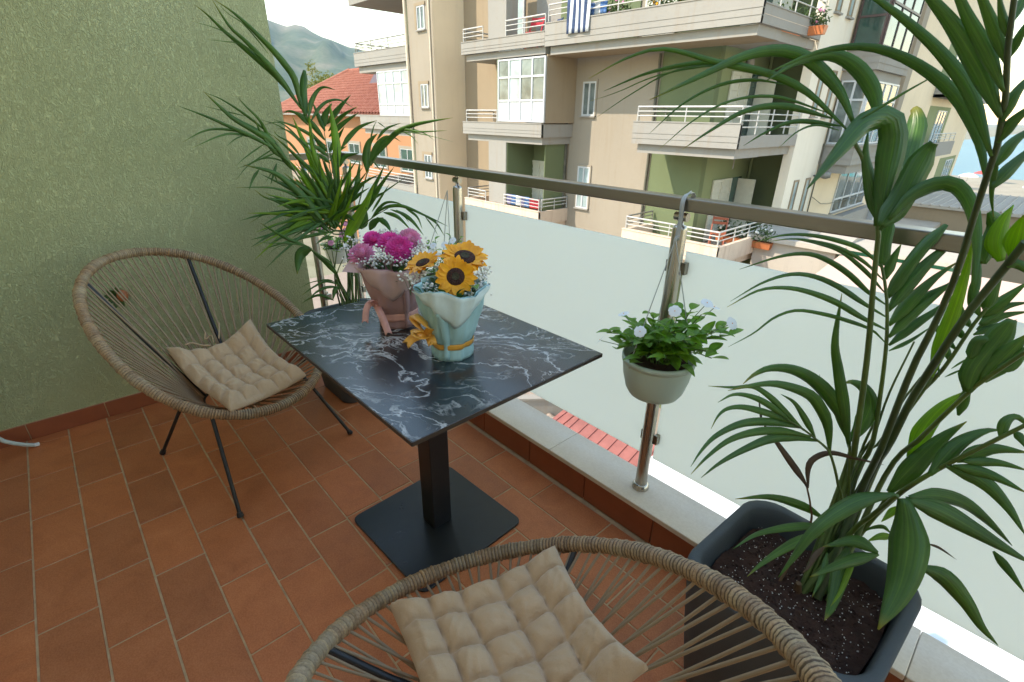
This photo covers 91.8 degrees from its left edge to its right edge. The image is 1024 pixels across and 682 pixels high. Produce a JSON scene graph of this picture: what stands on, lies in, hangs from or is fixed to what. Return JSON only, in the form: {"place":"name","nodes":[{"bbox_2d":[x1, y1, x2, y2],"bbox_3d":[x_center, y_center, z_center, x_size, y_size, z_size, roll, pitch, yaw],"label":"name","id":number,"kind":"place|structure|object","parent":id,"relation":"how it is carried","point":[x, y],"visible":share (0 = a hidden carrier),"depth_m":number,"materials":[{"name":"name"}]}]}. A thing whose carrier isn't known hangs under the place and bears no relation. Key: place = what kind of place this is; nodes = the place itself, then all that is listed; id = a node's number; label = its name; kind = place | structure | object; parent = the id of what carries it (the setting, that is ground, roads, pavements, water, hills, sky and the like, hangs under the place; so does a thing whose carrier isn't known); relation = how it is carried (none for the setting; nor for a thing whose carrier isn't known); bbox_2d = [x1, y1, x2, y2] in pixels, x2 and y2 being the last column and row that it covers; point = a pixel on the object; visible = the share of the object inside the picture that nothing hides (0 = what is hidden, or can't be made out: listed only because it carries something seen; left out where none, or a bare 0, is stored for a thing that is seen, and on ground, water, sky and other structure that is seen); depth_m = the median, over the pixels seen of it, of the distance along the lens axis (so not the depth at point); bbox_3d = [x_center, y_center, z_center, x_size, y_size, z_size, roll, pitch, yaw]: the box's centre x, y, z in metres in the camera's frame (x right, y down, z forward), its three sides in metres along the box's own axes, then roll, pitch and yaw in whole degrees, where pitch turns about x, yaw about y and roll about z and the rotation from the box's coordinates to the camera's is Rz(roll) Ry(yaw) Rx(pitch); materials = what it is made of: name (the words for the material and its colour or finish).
{"place":"outdoors","nodes":[
{"label":"outdoors","id":0,"kind":"place"},
{"bbox_2d":[268,20,362,101],"bbox_3d":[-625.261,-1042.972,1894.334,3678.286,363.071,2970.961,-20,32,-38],"label":"hills","id":1,"kind":"structure","parent":0,"point":[297,47],"depth_m":1470.07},
{"bbox_2d":[0,361,685,681],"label":"floor","id":2,"kind":"structure","parent":0,"point":[129,552],"depth_m":1.77,"materials":[{"name":"tile"}]},
{"bbox_2d":[0,437,39,446],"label":"drying rack","id":3,"kind":"object","parent":2,"relation":"on","point":[5,441],"visible":1,"depth_m":2.19,"materials":[{"name":"white metal"}]},
{"bbox_2d":[0,0,313,448],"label":"side wall","id":4,"kind":"structure","parent":2,"relation":"on","point":[99,157],"depth_m":2.25,"materials":[{"name":"green paint"}]},
{"bbox_2d":[104,287,128,307],"bbox_3d":[-1.866,-0.208,2.337,0.097,0.105,0.048,-20,32,-38],"label":"wall ornament","id":5,"kind":"object","parent":4,"relation":"attached to","point":[117,296],"depth_m":2.33,"materials":[{"name":"ceramic"}]},
{"bbox_2d":[72,247,352,517],"bbox_3d":[-1.258,0.089,2.097,0.896,0.864,0.759,12,27,22],"label":"string chair","id":6,"kind":"object","parent":2,"relation":"on","point":[185,388],"visible":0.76,"depth_m":2.00,"materials":[{"name":"wicker"}]},
{"bbox_2d":[166,319,305,411],"bbox_3d":[-1.128,0.088,2.048,0.571,0.182,0.348,19,30,34],"label":"seat cushion","id":7,"kind":"object","parent":6,"relation":"on","point":[244,365],"visible":1,"depth_m":2.04,"materials":[{"name":"beige fabric"}]},
{"bbox_2d":[177,0,449,402],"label":"potted palm","id":8,"kind":"object","parent":2,"relation":"on","point":[319,199],"visible":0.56,"depth_m":2.40,"materials":[{"name":"green plant"}]},
{"bbox_2d":[266,299,602,591],"bbox_3d":[-0.280,0.333,1.727,0.668,0.754,0.890,-20,32,-39],"label":"bistro table","id":9,"kind":"object","parent":2,"relation":"on","point":[421,396],"visible":0.81,"depth_m":1.54,"materials":[{"name":"dark marble"},{"name":"black metal"}]},
{"bbox_2d":[339,228,428,335],"bbox_3d":[-0.425,-0.222,1.681,0.290,0.289,0.347,-20,32,-38],"label":"flower bouquet","id":10,"kind":"object","parent":9,"relation":"on","point":[392,301],"visible":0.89,"depth_m":1.60,"materials":[{"name":"pink plant"}]},
{"bbox_2d":[397,240,491,361],"bbox_3d":[-0.194,-0.114,1.438,0.273,0.300,0.292,0,24,-2],"label":"flower bouquet","id":11,"kind":"object","parent":9,"relation":"on","point":[450,294],"visible":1,"depth_m":1.39,"materials":[{"name":"yellow plant"}]},
{"bbox_2d":[285,535,841,681],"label":"string chair","id":12,"kind":"object","parent":2,"relation":"on","point":[799,654],"visible":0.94,"depth_m":0.97,"materials":[{"name":"wicker"}]},
{"bbox_2d":[389,545,647,681],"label":"seat cushion","id":13,"kind":"object","parent":12,"relation":"on","point":[534,619],"visible":1,"depth_m":1.02,"materials":[{"name":"beige fabric"}]},
{"bbox_2d":[468,398,1009,681],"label":"kerb","id":14,"kind":"structure","parent":2,"relation":"on","point":[662,515],"depth_m":1.85,"materials":[{"name":"tile"}]},
{"bbox_2d":[289,151,1023,660],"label":"glass railing","id":15,"kind":"object","parent":14,"relation":"on","point":[583,287],"visible":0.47,"depth_m":1.48,"materials":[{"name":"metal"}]},
{"bbox_2d":[317,222,347,263],"bbox_3d":[-1.113,-0.780,3.075,0.261,0.600,0.257,6,25,10],"label":"hanging basket","id":16,"kind":"object","parent":15,"relation":"hanging from","point":[330,246],"visible":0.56,"depth_m":3.12,"materials":[{"name":"white plastic"}]},
{"bbox_2d":[425,190,462,276],"bbox_3d":[-0.282,-0.402,2.171,0.191,0.476,0.338,-20,32,-38],"label":"hanging basket","id":17,"kind":"object","parent":15,"relation":"hanging from","point":[433,271],"visible":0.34,"depth_m":2.18,"materials":[{"name":"white plastic"}]},
{"bbox_2d":[673,191,695,244],"bbox_3d":[0.494,-0.356,1.425,0.022,0.144,0.104,18,30,33],"label":"basket hook","id":18,"kind":"object","parent":15,"relation":"hanging from","point":[680,218],"visible":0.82,"depth_m":1.41,"materials":[{"name":"grey metal"}]},
{"bbox_2d":[596,242,743,404],"bbox_3d":[0.431,-0.046,1.420,0.268,0.451,0.410,-5,25,-12],"label":"hanging basket","id":19,"kind":"object","parent":18,"relation":"hanging from","point":[659,363],"visible":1,"depth_m":1.39,"materials":[{"name":"green plastic"}]},
{"bbox_2d":[590,0,1023,681],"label":"potted palm","id":20,"kind":"object","parent":2,"relation":"on","point":[836,594],"visible":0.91,"depth_m":1.00,"materials":[{"name":"green plant"}]},
{"bbox_2d":[281,68,412,236],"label":"orange house","id":21,"kind":"structure","parent":0,"point":[361,89],"depth_m":43.95,"materials":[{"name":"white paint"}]},
{"bbox_2d":[327,141,332,159],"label":"window","id":22,"kind":"structure","parent":21,"relation":"in","point":[328,142],"depth_m":46.27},
{"bbox_2d":[349,143,360,164],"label":"window","id":23,"kind":"structure","parent":21,"relation":"in","point":[353,147],"depth_m":42.98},
{"bbox_2d":[374,149,386,168],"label":"window","id":24,"kind":"structure","parent":21,"relation":"in","point":[382,153],"depth_m":40.00,"materials":[{"name":"glass"}]},
{"bbox_2d":[400,148,412,172],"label":"window","id":25,"kind":"structure","parent":21,"relation":"in","point":[406,153],"depth_m":37.34,"materials":[{"name":"green glass"}]},
{"bbox_2d":[309,272,660,433],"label":"pavement","id":26,"kind":"structure","parent":0,"point":[343,280],"depth_m":32.48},
{"bbox_2d":[517,394,562,415],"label":"wall","id":27,"kind":"structure","parent":26,"relation":"on","point":[540,404],"depth_m":18.95,"materials":[{"name":"beige paint"}]},
{"bbox_2d":[552,410,573,424],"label":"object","id":28,"kind":"object","parent":26,"relation":"on","point":[563,417],"visible":0.06,"depth_m":14.75,"materials":[{"name":"red fabric"}]},
{"bbox_2d":[565,416,654,466],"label":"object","id":29,"kind":"object","parent":26,"relation":"on","point":[617,447],"visible":0.15,"depth_m":13.23,"materials":[{"name":"red brick"}]},
{"bbox_2d":[648,456,739,517],"bbox_3d":[4.729,4.993,10.342,4.004,3.620,4.750,-20,32,-38],"label":"white canopy","id":30,"kind":"object","parent":26,"relation":"on","point":[706,497],"visible":0.09,"depth_m":10.20,"materials":[{"name":"paint"}]},
{"bbox_2d":[913,605,1023,681],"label":"white canopy","id":31,"kind":"object","parent":26,"relation":"on","point":[992,657],"depth_m":7.28,"materials":[{"name":"paint"}]},
{"bbox_2d":[264,0,1023,124],"label":"sky","id":32,"kind":"structure","parent":0,"point":[342,23],"materials":[{"name":"white"}]},
{"bbox_2d":[302,124,1023,278],"bbox_3d":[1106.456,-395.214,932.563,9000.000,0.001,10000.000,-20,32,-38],"label":"ground","id":33,"kind":"structure","parent":0,"point":[327,271],"depth_m":43.44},
{"bbox_2d":[305,59,333,88],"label":"leafy tree","id":34,"kind":"object","parent":33,"relation":"on","point":[321,79],"visible":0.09,"depth_m":70.49,"materials":[{"name":"green plant"}]},
{"bbox_2d":[348,0,1009,407],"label":"apartment block","id":35,"kind":"structure","parent":33,"relation":"on","point":[496,84],"depth_m":18.18,"materials":[{"name":"white paint"}]},
{"bbox_2d":[376,69,412,115],"bbox_3d":[-5.934,-12.464,24.958,0.080,2.040,3.130,-20,32,-38],"label":"window","id":36,"kind":"structure","parent":35,"relation":"in","point":[393,96],"depth_m":24.97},
{"bbox_2d":[415,5,425,31],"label":"window","id":37,"kind":"structure","parent":35,"relation":"in","point":[420,10],"depth_m":21.83,"materials":[{"name":"clear glass"}]},
{"bbox_2d":[420,84,429,108],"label":"window","id":38,"kind":"structure","parent":35,"relation":"in","point":[424,89],"depth_m":23.10,"materials":[{"name":"clear glass"}]},
{"bbox_2d":[424,154,433,179],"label":"window","id":39,"kind":"structure","parent":35,"relation":"in","point":[427,158],"depth_m":24.39,"materials":[{"name":"clear glass"}]},
{"bbox_2d":[505,0,524,50],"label":"window","id":40,"kind":"structure","parent":35,"relation":"in","point":[521,3],"depth_m":19.81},
{"bbox_2d":[507,194,529,207],"bbox_3d":[0.243,-5.836,20.605,0.048,0.402,1.351,-20,32,-38],"label":"hanging laundry","id":41,"kind":"object","parent":35,"relation":"hanging from","point":[516,201],"visible":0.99,"depth_m":20.63,"materials":[{"name":"fabric"}]},
{"bbox_2d":[498,55,546,122],"bbox_3d":[0.325,-9.488,18.794,0.080,2.170,2.580,-20,32,-38],"label":"window","id":42,"kind":"structure","parent":35,"relation":"in","point":[521,83],"depth_m":18.70,"materials":[{"name":"white glass"}]},
{"bbox_2d":[529,199,539,208],"bbox_3d":[0.904,-5.519,19.955,0.048,0.381,0.552,-20,32,-38],"label":"hanging laundry","id":43,"kind":"object","parent":35,"relation":"hanging from","point":[533,204],"visible":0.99,"depth_m":20.00,"materials":[{"name":"red fabric"}]},
{"bbox_2d":[525,16,544,47],"bbox_3d":[0.872,-11.628,18.772,0.548,1.157,0.669,14,28,27],"label":"folding chair","id":44,"kind":"object","parent":35,"relation":"on","point":[536,23],"visible":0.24,"depth_m":18.75,"materials":[{"name":"red fabric"}]},
{"bbox_2d":[532,160,543,207],"bbox_3d":[1.130,-6.819,21.600,0.060,1.950,1.580,-20,32,-38],"label":"door","id":45,"kind":"structure","parent":35,"relation":"in","point":[538,166],"depth_m":21.50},
{"bbox_2d":[566,0,590,33],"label":"hanging towel","id":46,"kind":"object","parent":35,"relation":"hanging from","point":[578,15],"visible":1,"depth_m":16.00,"materials":[{"name":"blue fabric"}]},
{"bbox_2d":[573,166,589,210],"bbox_3d":[2.830,-6.133,19.912,0.128,1.650,0.740,-20,32,-38],"label":"window","id":47,"kind":"structure","parent":35,"relation":"in","point":[583,173],"depth_m":19.91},
{"bbox_2d":[579,81,595,116],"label":"window","id":48,"kind":"structure","parent":35,"relation":"in","point":[589,90],"depth_m":18.60,"materials":[{"name":"clear glass"}]},
{"bbox_2d":[590,0,607,14],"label":"hanging laundry","id":49,"kind":"object","parent":35,"relation":"hanging from","point":[596,11],"visible":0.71,"depth_m":15.67,"materials":[{"name":"blue fabric"}]},
{"bbox_2d":[606,0,632,12],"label":"balcony plant","id":50,"kind":"object","parent":35,"relation":"on","point":[615,9],"visible":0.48,"depth_m":15.31,"materials":[{"name":"green plant"}]},
{"bbox_2d":[642,0,678,36],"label":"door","id":51,"kind":"structure","parent":35,"relation":"in","point":[647,2],"depth_m":15.89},
{"bbox_2d":[649,0,684,5],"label":"balcony plant","id":52,"kind":"object","parent":35,"relation":"on","point":[658,2],"visible":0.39,"depth_m":14.31,"materials":[{"name":"green plant"}]},
{"bbox_2d":[703,178,732,241],"bbox_3d":[7.354,-4.698,17.747,1.330,2.100,0.060,-20,32,-38],"label":"door","id":53,"kind":"structure","parent":35,"relation":"in","point":[721,188],"depth_m":17.60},
{"bbox_2d":[708,216,728,244],"bbox_3d":[6.922,-3.624,16.667,0.504,1.065,0.615,11,27,22],"label":"folding chair","id":54,"kind":"object","parent":35,"relation":"on","point":[719,222],"visible":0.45,"depth_m":16.65,"materials":[{"name":"red wood"}]},
{"bbox_2d":[724,176,741,228],"bbox_3d":[8.161,-5.012,18.466,0.800,2.100,0.008,-20,32,-38],"label":"doorway","id":55,"kind":"structure","parent":35,"relation":"in","point":[735,179],"depth_m":18.17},
{"bbox_2d":[724,71,751,122],"bbox_3d":[7.402,-7.683,16.388,1.330,2.100,0.060,-20,32,-38],"label":"door","id":56,"kind":"structure","parent":35,"relation":"in","point":[736,90],"depth_m":16.17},
{"bbox_2d":[729,178,755,236],"bbox_3d":[8.475,-4.920,18.334,0.050,2.050,0.630,-20,32,-38],"label":"door","id":57,"kind":"structure","parent":35,"relation":"in","point":[745,187],"depth_m":18.11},
{"bbox_2d":[715,220,777,249],"bbox_3d":[7.817,-3.663,16.519,0.780,0.908,1.968,-20,32,-38],"label":"balcony plant","id":58,"kind":"object","parent":35,"relation":"on","point":[765,244],"visible":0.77,"depth_m":16.27,"materials":[{"name":"green plant"}]},
{"bbox_2d":[741,74,759,135],"bbox_3d":[8.209,-7.997,17.107,0.800,2.100,0.008,-20,32,-38],"label":"doorway","id":59,"kind":"structure","parent":35,"relation":"in","point":[753,84],"depth_m":17.00,"materials":[{"name":"green glass"}]},
{"bbox_2d":[747,76,776,135],"bbox_3d":[8.522,-7.905,16.975,0.050,2.050,0.630,-20,32,-38],"label":"door","id":60,"kind":"structure","parent":35,"relation":"in","point":[761,87],"depth_m":16.91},
{"bbox_2d":[772,0,793,9],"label":"door","id":61,"kind":"structure","parent":35,"relation":"in","point":[790,2],"depth_m":15.63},
{"bbox_2d":[787,180,799,209],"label":"window","id":62,"kind":"structure","parent":35,"relation":"in","point":[796,182],"depth_m":17.36,"materials":[{"name":"grey glass"}]},
{"bbox_2d":[798,178,810,210],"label":"window","id":63,"kind":"structure","parent":35,"relation":"in","point":[807,182],"depth_m":18.08,"materials":[{"name":"grey glass"}]},
{"bbox_2d":[778,1,832,36],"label":"balcony plant","id":64,"kind":"object","parent":35,"relation":"on","point":[818,28],"visible":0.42,"depth_m":14.08,"materials":[{"name":"green plant"}]},
{"bbox_2d":[809,79,822,117],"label":"window","id":65,"kind":"structure","parent":35,"relation":"in","point":[818,91],"depth_m":16.07,"materials":[{"name":"grey glass"}]},
{"bbox_2d":[813,171,830,178],"bbox_3d":[11.155,-5.988,17.865,0.340,0.260,0.598,-20,32,-38],"label":"flood light","id":66,"kind":"object","parent":35,"relation":"attached to","point":[826,175],"visible":0.8,"depth_m":17.66,"materials":[{"name":"grey paint"}]},
{"bbox_2d":[820,70,837,118],"bbox_3d":[10.731,-8.298,16.733,0.540,1.450,0.132,-20,32,-38],"label":"window","id":67,"kind":"structure","parent":35,"relation":"in","point":[829,94],"depth_m":16.80,"materials":[{"name":"white glass"}]},
{"bbox_2d":[834,0,843,15],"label":"window","id":68,"kind":"structure","parent":35,"relation":"in","point":[839,4],"depth_m":15.07,"materials":[{"name":"white glass"}]},
{"bbox_2d":[826,80,865,143],"bbox_3d":[11.669,-7.929,17.246,0.080,2.020,0.840,-20,32,-38],"label":"window","id":69,"kind":"structure","parent":35,"relation":"in","point":[857,98],"depth_m":17.11,"materials":[{"name":"clear glass"}]},
{"bbox_2d":[828,171,863,214],"bbox_3d":[15.003,-6.713,21.849,4.520,1.750,0.140,-20,32,-38],"label":"window","id":70,"kind":"structure","parent":35,"relation":"in","point":[850,185],"depth_m":21.58,"materials":[{"name":"grey glass"}]},
{"bbox_2d":[845,0,855,19],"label":"window","id":71,"kind":"structure","parent":35,"relation":"in","point":[852,2],"depth_m":15.73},
{"bbox_2d":[867,211,873,219],"bbox_3d":[17.488,-6.054,23.868,0.840,0.650,0.373,-9,26,-21],"label":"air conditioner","id":72,"kind":"object","parent":35,"relation":"attached to","point":[869,216],"visible":0.03,"depth_m":23.70,"materials":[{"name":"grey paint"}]},
{"bbox_2d":[852,0,892,43],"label":"window","id":73,"kind":"structure","parent":35,"relation":"in","point":[872,19],"depth_m":16.14,"materials":[{"name":"green glass"}]},
{"bbox_2d":[857,81,899,144],"bbox_3d":[13.304,-8.275,18.063,3.550,2.020,0.080,-20,32,-38],"label":"window","id":74,"kind":"structure","parent":35,"relation":"in","point":[889,90],"depth_m":18.20,"materials":[{"name":"clear glass"}]},
{"bbox_2d":[881,0,924,52],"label":"window","id":75,"kind":"structure","parent":35,"relation":"in","point":[896,35],"depth_m":16.88,"materials":[{"name":"white glass"}]},
{"bbox_2d":[928,110,947,142],"bbox_3d":[25.237,-12.484,29.513,2.500,2.200,0.075,-20,32,-38],"label":"window","id":76,"kind":"structure","parent":35,"relation":"in","point":[941,115],"depth_m":29.32,"materials":[{"name":"clear glass"}]},
{"bbox_2d":[941,159,952,175],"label":"window","id":77,"kind":"structure","parent":35,"relation":"in","point":[947,165],"depth_m":35.47,"materials":[{"name":"clear glass"}]},
{"bbox_2d":[749,224,860,273],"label":"garden shed","id":78,"kind":"structure","parent":33,"relation":"on","point":[807,264],"depth_m":15.73,"materials":[{"name":"beige"}]},
{"bbox_2d":[832,239,957,271],"bbox_3d":[11.264,0.345,16.619,2.900,7.327,3.800,-20,32,-38],"label":"green kiosk","id":79,"kind":"object","parent":33,"relation":"on","point":[946,259],"visible":0.04,"depth_m":14.14,"materials":[{"name":"paint"}]},
{"bbox_2d":[896,218,940,228],"bbox_3d":[18.706,-2.783,25.775,14.600,5.650,2.210,-20,32,-38],"label":"flank annex","id":80,"kind":"object","parent":33,"relation":"on","point":[920,223],"visible":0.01,"depth_m":27.15,"materials":[{"name":"grey"}]},
{"bbox_2d":[816,255,1023,322],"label":"garden shed","id":81,"kind":"structure","parent":33,"relation":"on","point":[828,271],"depth_m":12.87,"materials":[{"name":"white"}]},
{"bbox_2d":[903,190,1023,283],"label":"building","id":82,"kind":"structure","parent":33,"relation":"on","point":[943,207],"depth_m":27.21,"materials":[{"name":"beige paint"}]},
{"bbox_2d":[951,134,1023,179],"bbox_3d":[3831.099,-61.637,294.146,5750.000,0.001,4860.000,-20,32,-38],"label":"sea","id":83,"kind":"structure","parent":0,"point":[967,160],"depth_m":154.35,"materials":[{"name":"liquid"}]},
{"bbox_2d":[951,175,1023,196],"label":"beach","id":84,"kind":"structure","parent":0,"point":[1011,187],"depth_m":91.41,"materials":[{"name":"beige sand"}]},
{"bbox_2d":[958,173,978,181],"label":"beach umbrella","id":85,"kind":"object","parent":84,"relation":"on","point":[968,175],"visible":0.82,"depth_m":86.20,"materials":[{"name":"white fabric"}]}
]}

